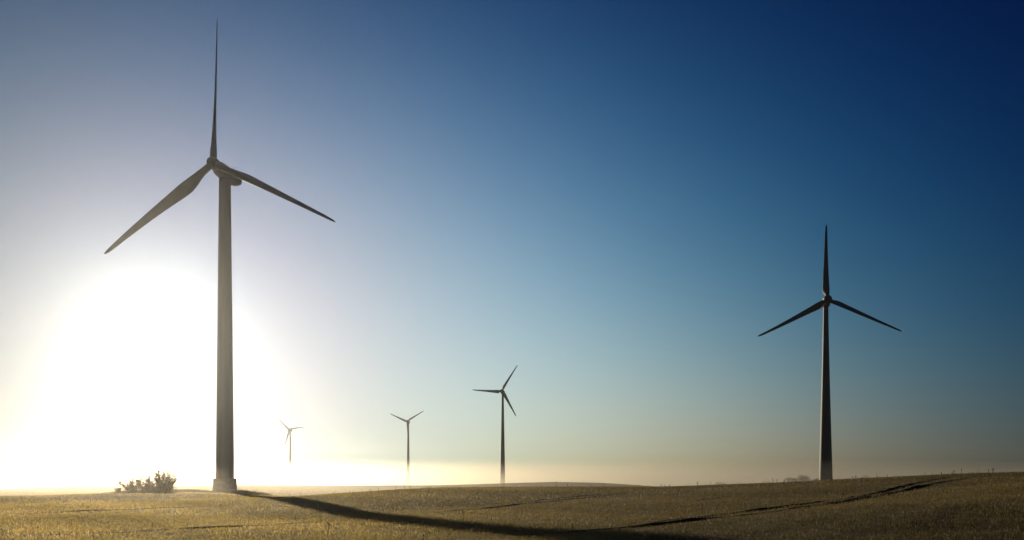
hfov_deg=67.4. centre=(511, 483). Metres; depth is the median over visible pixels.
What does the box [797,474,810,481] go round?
tree
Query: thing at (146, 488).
bush
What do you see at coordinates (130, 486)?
bush
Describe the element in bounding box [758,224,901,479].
wind turbine
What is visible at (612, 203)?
sky
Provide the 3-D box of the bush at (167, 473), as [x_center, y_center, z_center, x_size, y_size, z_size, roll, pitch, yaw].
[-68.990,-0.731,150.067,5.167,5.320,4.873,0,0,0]
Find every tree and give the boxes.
[785,477,797,481]
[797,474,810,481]
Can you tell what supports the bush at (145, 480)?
on the ground at (794, 526)
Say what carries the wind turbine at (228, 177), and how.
on the ground at (794, 526)
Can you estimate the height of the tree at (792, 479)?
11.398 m
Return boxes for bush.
[113,487,121,492]
[116,475,142,492]
[135,472,152,490]
[137,480,160,492]
[147,467,178,492]
[149,467,170,491]
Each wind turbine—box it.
[104,25,334,490]
[280,421,302,484]
[391,411,422,484]
[473,365,517,482]
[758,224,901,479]
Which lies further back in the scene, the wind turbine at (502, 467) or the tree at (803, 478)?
the wind turbine at (502, 467)
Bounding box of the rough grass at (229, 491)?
[104,489,273,495]
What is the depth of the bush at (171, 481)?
148.87 m
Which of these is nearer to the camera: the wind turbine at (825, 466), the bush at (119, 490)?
the bush at (119, 490)
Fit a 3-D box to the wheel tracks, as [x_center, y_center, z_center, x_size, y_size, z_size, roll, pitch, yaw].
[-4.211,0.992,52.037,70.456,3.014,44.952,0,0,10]
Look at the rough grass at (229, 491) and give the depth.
154.43 m
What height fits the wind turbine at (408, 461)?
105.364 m
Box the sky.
[0,0,1023,485]
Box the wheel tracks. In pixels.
[13,477,966,536]
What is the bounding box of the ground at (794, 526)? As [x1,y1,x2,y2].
[0,474,1023,539]
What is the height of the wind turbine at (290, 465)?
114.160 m

